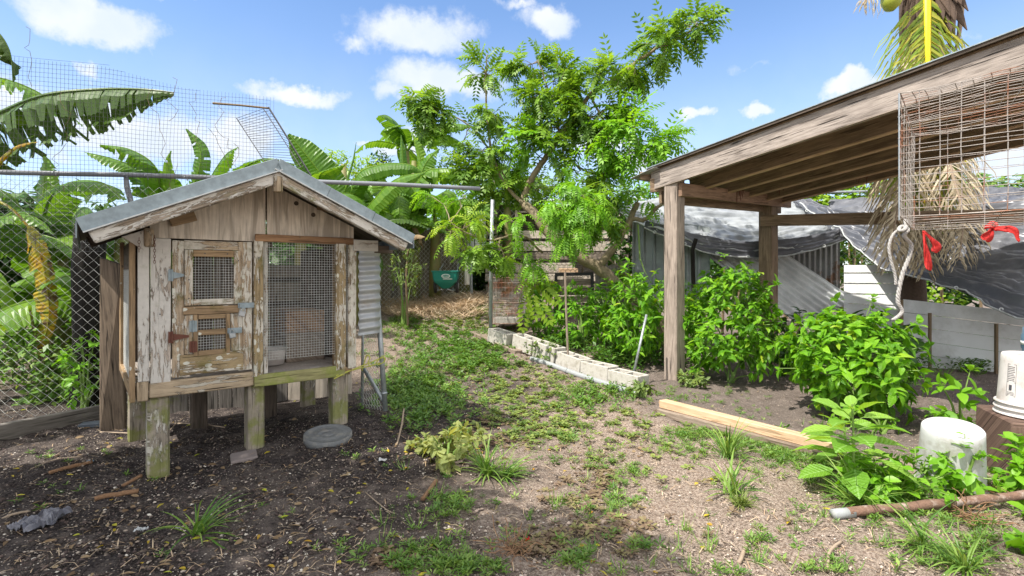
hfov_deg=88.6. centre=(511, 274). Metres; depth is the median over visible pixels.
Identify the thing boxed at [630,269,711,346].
pepper bush
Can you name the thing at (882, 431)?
leafy weed
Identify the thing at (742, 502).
grass tuft
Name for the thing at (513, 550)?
root tangle
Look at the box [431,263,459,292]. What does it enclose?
lawn spreader
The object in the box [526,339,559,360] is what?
dry weed
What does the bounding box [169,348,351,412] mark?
board fence
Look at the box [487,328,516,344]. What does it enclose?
concrete block
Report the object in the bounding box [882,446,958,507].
leafy weed
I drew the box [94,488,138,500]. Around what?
bark piece
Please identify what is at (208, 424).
stick
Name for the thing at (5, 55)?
banana plant
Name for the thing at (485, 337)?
brown plank
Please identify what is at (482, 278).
thicket
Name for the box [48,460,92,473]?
bark piece
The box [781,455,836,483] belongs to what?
grass tuft
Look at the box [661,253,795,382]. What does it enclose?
pepper bush
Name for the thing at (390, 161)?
tree
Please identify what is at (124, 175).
chain link fence
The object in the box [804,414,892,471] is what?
amaranth plant
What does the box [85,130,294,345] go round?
banana plant
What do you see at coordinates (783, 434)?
new timber
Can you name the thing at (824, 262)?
corrugated wall
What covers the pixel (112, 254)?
banana plant
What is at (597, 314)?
pepper bush
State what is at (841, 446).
amaranth plant
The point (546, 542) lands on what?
wilted ground cover
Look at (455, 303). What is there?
dry straw
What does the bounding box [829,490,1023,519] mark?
rusty pole
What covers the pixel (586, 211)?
leaning tree
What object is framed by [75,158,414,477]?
rabbit hutch
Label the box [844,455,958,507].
plant
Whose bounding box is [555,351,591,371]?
concrete block
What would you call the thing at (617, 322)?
pepper bush
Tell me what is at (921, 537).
grass tuft
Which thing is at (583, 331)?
pepper bush
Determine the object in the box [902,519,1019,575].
grass tuft
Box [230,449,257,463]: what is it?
paving stone
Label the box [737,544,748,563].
stick
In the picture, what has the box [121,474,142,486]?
bark piece
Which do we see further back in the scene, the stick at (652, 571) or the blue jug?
the blue jug
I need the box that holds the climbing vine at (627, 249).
[603,194,636,307]
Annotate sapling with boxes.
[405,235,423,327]
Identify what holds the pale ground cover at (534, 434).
on the ground at (782, 400)
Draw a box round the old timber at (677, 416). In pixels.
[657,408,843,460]
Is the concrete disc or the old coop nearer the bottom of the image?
the concrete disc
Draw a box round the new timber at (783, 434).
[659,399,839,454]
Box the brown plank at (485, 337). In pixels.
[470,331,524,353]
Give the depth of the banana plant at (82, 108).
5.74 m
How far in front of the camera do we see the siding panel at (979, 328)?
6.85 m
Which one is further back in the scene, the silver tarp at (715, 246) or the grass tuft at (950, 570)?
the silver tarp at (715, 246)
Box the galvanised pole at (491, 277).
[489,199,493,327]
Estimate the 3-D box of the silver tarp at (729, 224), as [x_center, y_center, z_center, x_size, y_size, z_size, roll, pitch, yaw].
[3.749,-0.891,8.611,4.175,1.125,2.067,0,0,0]
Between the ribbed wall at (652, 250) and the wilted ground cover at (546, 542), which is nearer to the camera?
the wilted ground cover at (546, 542)
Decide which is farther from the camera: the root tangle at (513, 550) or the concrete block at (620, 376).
the concrete block at (620, 376)
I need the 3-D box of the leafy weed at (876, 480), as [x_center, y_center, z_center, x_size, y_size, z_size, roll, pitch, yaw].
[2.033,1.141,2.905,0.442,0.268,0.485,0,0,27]
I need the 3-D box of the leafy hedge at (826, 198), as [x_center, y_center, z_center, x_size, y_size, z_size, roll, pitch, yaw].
[6.087,-0.498,10.525,5.213,3.616,1.544,0,0,12]
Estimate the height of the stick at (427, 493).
0.030 m
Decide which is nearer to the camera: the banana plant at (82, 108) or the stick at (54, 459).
the stick at (54, 459)
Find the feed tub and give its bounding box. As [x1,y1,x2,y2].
[268,346,285,365]
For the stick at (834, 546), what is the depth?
2.34 m
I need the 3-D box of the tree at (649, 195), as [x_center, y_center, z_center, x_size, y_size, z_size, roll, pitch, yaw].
[2.628,-0.385,9.795,0.909,3.166,0.885,0,0,0]
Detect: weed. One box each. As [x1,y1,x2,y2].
[404,432,440,454]
[422,426,478,474]
[449,420,491,447]
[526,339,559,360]
[625,379,657,397]
[677,368,709,388]
[775,422,798,431]
[834,452,928,503]
[859,411,900,434]
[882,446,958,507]
[915,364,989,424]
[926,432,1006,495]
[989,431,1023,504]
[1003,451,1023,475]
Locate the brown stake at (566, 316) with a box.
[564,272,568,354]
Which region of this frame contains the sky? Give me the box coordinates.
[0,0,1023,275]
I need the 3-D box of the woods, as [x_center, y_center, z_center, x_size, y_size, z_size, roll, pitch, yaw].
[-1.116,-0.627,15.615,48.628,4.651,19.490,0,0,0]
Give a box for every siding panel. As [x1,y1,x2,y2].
[844,265,898,340]
[903,299,1023,371]
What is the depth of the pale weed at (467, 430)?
3.77 m
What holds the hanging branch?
hanging from the open shed
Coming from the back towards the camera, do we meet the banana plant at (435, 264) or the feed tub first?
the banana plant at (435, 264)
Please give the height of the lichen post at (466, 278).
0.443 m
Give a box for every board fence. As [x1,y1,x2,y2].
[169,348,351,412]
[380,225,461,303]
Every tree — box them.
[324,146,385,180]
[366,150,470,196]
[391,0,733,347]
[630,181,658,305]
[848,188,860,293]
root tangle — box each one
[473,514,545,570]
[939,488,1020,532]
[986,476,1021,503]
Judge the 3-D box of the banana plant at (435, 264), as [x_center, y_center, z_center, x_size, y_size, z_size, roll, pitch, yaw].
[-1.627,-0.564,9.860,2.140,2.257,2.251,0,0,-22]
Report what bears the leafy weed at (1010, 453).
on the ground at (782, 400)
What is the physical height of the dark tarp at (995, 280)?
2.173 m
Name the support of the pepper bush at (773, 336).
on the ground at (782, 400)
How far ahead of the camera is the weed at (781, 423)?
4.02 m
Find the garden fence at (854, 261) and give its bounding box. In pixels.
[840,244,890,315]
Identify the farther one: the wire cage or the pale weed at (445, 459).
the pale weed at (445, 459)
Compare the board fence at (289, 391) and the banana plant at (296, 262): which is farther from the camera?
the banana plant at (296, 262)
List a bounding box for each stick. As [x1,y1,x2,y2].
[3,510,30,517]
[30,456,82,469]
[170,422,224,427]
[365,491,394,513]
[396,408,404,444]
[421,479,437,500]
[622,565,674,571]
[662,535,669,546]
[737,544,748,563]
[826,540,842,571]
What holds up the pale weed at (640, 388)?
on the ground at (782, 400)
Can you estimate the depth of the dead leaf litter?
2.99 m
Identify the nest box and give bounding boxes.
[274,308,323,362]
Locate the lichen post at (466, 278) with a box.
[464,263,469,284]
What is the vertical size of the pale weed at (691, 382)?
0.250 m
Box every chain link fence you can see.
[0,27,479,417]
[380,224,472,306]
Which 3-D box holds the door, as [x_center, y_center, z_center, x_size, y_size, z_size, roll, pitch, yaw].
[-1.938,0.212,3.400,0.486,0.869,0.074,0,0,-39]
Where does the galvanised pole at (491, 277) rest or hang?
on the ground at (782, 400)
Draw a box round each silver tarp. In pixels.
[619,198,838,250]
[644,221,845,258]
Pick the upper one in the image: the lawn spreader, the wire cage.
the wire cage
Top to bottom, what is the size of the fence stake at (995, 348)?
0.671 m
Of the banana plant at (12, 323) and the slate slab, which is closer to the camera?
the slate slab
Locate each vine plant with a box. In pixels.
[1002,526,1023,553]
[1007,501,1023,517]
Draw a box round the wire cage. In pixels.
[897,65,1023,229]
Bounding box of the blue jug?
[1020,326,1023,350]
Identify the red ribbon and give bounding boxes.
[922,231,941,270]
[981,221,1019,241]
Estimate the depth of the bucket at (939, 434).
2.94 m
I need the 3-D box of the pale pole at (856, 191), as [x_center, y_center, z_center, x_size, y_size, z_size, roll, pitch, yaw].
[5.582,-1.473,9.400,1.568,0.085,0.040,0,0,0]
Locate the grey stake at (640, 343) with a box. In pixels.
[633,314,647,371]
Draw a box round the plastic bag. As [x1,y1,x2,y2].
[6,506,72,531]
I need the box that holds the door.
[168,240,253,377]
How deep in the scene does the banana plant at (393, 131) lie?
10.84 m
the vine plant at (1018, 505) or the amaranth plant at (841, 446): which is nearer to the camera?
the vine plant at (1018, 505)
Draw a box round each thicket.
[0,178,316,330]
[275,206,538,290]
[429,218,750,303]
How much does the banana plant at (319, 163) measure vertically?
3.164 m
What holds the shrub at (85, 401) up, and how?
on the ground at (782, 400)
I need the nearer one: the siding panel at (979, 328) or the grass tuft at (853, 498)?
the grass tuft at (853, 498)
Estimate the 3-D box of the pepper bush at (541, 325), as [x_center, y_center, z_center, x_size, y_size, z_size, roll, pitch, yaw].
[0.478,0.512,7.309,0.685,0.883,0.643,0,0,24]
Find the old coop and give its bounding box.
[463,195,644,318]
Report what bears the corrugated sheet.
on the ground at (782, 400)
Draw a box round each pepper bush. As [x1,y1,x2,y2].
[523,283,568,340]
[553,279,612,348]
[578,277,635,342]
[594,257,663,362]
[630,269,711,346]
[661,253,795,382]
[757,306,845,376]
[774,292,938,425]
[826,309,930,393]
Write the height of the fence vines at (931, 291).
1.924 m
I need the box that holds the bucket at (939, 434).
[914,417,989,494]
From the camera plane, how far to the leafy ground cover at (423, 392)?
6.21 m
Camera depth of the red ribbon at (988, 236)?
1.73 m
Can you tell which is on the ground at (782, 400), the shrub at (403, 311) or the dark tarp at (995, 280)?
the shrub at (403, 311)
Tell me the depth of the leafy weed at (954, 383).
3.98 m
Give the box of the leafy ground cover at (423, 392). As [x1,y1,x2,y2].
[355,312,1015,570]
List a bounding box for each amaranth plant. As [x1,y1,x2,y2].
[792,394,920,504]
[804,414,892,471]
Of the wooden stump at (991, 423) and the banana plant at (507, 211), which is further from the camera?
the banana plant at (507, 211)
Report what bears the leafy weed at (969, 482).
on the ground at (782, 400)
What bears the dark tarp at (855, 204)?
on the silver tarp at (729, 224)
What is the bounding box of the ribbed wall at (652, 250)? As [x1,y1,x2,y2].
[632,222,709,299]
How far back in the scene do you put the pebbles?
2.60 m
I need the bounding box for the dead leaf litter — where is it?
[2,320,659,575]
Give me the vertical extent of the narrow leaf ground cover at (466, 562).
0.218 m
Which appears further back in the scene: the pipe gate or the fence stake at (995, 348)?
the fence stake at (995, 348)
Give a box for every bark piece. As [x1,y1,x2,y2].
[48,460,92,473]
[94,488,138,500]
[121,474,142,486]
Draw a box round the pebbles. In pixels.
[0,334,1022,575]
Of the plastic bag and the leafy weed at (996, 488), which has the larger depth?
the leafy weed at (996, 488)
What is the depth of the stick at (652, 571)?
2.21 m
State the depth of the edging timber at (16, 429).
4.18 m
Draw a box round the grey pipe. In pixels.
[530,356,636,395]
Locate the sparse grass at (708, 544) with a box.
[368,382,996,575]
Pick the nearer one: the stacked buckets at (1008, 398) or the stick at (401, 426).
the stacked buckets at (1008, 398)
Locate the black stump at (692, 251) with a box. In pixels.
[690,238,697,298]
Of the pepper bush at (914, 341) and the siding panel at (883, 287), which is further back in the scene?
the siding panel at (883, 287)
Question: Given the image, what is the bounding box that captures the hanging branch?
[637,225,651,283]
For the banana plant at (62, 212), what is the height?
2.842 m
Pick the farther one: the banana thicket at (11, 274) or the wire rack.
the banana thicket at (11, 274)
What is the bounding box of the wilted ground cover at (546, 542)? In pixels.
[362,394,997,571]
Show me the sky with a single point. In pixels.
(326, 70)
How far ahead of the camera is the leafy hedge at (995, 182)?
9.66 m
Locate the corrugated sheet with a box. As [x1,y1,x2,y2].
[710,254,848,324]
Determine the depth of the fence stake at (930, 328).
6.91 m
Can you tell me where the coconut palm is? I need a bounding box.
[853,0,998,353]
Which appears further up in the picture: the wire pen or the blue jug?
the wire pen
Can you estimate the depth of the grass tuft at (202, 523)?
2.56 m
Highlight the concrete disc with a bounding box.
[303,424,351,448]
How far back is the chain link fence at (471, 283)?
9.87 m
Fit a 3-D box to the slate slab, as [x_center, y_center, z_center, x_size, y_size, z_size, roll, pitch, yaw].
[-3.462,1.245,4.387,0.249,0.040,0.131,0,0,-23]
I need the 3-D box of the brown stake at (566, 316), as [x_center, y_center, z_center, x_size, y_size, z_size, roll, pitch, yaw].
[0.638,0.460,6.150,0.061,0.979,0.026,0,0,0]
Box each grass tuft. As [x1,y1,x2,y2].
[144,490,260,559]
[450,429,535,490]
[479,437,537,490]
[681,410,775,463]
[697,449,769,504]
[725,485,761,510]
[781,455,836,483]
[794,454,911,526]
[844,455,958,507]
[869,487,1006,574]
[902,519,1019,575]
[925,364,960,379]
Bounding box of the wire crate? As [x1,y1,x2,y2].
[488,277,526,323]
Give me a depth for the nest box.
4.17 m
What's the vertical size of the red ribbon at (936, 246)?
0.146 m
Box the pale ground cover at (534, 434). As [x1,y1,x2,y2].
[382,294,1017,573]
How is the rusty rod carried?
attached to the wire rack
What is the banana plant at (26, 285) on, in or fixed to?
on the ground at (782, 400)
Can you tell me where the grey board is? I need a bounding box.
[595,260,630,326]
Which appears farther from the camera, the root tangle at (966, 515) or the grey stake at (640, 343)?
the grey stake at (640, 343)
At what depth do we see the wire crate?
7.75 m
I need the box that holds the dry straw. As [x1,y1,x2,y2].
[1,289,1019,575]
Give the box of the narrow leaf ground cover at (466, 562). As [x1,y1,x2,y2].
[6,370,1023,575]
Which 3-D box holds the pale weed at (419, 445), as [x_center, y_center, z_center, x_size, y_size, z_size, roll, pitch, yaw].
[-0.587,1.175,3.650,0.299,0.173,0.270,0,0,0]
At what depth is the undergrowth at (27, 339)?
6.29 m
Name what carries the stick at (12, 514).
on the ground at (782, 400)
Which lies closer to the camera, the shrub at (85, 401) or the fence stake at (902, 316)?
the shrub at (85, 401)
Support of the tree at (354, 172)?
on the ground at (782, 400)
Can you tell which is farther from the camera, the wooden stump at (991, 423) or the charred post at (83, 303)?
the charred post at (83, 303)
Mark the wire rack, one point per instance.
(301, 160)
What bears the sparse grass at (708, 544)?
on the ground at (782, 400)
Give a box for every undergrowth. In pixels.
[0,315,213,386]
[0,319,99,405]
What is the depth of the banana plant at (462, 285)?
10.51 m
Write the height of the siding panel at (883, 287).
1.194 m
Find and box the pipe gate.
[334,309,387,410]
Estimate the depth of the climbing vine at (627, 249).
9.15 m
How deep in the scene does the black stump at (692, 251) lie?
7.48 m
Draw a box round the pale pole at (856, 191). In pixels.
[830,190,867,192]
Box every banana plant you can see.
[0,34,20,81]
[0,77,173,169]
[0,156,128,263]
[0,202,71,392]
[0,207,114,353]
[0,257,113,376]
[0,265,70,335]
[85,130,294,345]
[108,251,233,270]
[266,220,306,264]
[287,133,425,213]
[312,219,426,324]
[342,193,430,305]
[355,115,469,166]
[363,133,485,301]
[370,190,497,300]
[437,202,503,295]
[468,164,544,293]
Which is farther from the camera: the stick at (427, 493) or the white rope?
the stick at (427, 493)
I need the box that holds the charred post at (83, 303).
[68,223,106,406]
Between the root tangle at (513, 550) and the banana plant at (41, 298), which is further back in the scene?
the banana plant at (41, 298)
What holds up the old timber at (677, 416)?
on the ground at (782, 400)
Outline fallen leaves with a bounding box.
[11,353,829,575]
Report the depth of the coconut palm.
6.49 m
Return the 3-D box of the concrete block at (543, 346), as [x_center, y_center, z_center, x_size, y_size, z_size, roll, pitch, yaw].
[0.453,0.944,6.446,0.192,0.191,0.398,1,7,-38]
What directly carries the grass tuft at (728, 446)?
on the ground at (782, 400)
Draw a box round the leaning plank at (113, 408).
[99,258,126,430]
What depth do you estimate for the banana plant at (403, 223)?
8.54 m
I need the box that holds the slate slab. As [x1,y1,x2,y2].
[77,420,99,427]
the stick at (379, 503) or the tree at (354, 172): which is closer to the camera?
the stick at (379, 503)
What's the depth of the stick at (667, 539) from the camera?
2.44 m
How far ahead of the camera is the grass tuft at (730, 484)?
2.98 m
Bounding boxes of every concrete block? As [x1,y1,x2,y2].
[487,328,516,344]
[512,333,541,354]
[532,340,565,362]
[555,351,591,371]
[580,360,618,380]
[607,368,648,391]
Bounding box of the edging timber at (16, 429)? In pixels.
[0,405,99,439]
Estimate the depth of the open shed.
5.46 m
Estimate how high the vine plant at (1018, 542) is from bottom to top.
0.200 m
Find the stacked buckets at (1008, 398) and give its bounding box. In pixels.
[992,351,1023,418]
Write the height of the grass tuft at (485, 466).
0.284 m
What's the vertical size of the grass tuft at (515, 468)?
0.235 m
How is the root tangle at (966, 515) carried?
on the ground at (782, 400)
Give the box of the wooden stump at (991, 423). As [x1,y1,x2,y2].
[976,404,1023,476]
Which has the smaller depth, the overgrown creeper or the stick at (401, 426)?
the stick at (401, 426)
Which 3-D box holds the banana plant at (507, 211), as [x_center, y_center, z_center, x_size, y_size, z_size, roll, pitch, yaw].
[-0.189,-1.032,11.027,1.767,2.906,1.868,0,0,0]
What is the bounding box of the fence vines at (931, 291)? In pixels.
[832,242,968,343]
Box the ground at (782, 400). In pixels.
[0,276,1023,575]
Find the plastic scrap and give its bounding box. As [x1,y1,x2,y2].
[133,526,148,531]
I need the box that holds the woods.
[0,184,978,306]
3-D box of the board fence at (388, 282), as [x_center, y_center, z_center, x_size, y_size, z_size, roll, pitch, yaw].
[-1.758,0.008,10.429,2.135,2.051,0.068,0,0,-31]
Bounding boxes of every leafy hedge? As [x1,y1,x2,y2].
[721,181,886,336]
[940,173,1023,338]
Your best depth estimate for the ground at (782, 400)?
3.13 m
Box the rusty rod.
[212,102,268,108]
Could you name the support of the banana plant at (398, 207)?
on the ground at (782, 400)
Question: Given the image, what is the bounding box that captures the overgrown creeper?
[523,174,648,304]
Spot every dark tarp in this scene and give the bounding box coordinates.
[793,197,1023,319]
[828,186,1023,211]
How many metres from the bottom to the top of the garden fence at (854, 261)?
1.754 m
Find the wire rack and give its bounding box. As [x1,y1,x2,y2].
[236,107,311,175]
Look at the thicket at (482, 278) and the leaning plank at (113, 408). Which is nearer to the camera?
the leaning plank at (113, 408)
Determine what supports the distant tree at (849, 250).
on the ground at (782, 400)
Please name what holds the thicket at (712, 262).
on the ground at (782, 400)
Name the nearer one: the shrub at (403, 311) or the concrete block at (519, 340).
the concrete block at (519, 340)
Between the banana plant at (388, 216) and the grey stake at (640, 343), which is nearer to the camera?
the grey stake at (640, 343)
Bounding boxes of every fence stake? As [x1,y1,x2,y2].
[900,300,903,325]
[928,313,931,368]
[994,324,997,373]
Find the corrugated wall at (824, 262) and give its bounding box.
[790,242,839,288]
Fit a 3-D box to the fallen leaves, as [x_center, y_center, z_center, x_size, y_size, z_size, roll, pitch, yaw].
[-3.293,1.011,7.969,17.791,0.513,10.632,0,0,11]
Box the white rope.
[887,219,913,320]
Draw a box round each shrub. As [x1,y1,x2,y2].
[52,330,99,409]
[384,240,427,324]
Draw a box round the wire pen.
[554,272,593,319]
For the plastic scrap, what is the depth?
2.58 m
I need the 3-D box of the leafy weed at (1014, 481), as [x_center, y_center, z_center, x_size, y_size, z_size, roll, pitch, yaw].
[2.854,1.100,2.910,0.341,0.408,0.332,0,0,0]
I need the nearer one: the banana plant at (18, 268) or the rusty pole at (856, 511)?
the rusty pole at (856, 511)
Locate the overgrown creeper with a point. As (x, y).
(549, 183)
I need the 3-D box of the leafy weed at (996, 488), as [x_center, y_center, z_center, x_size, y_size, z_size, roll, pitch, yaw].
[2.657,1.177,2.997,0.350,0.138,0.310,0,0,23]
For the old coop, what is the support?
on the ground at (782, 400)
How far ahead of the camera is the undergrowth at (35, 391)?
5.07 m
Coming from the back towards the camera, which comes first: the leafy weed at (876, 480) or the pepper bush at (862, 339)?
the pepper bush at (862, 339)
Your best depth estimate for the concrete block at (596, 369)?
5.76 m
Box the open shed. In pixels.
[630,26,1023,380]

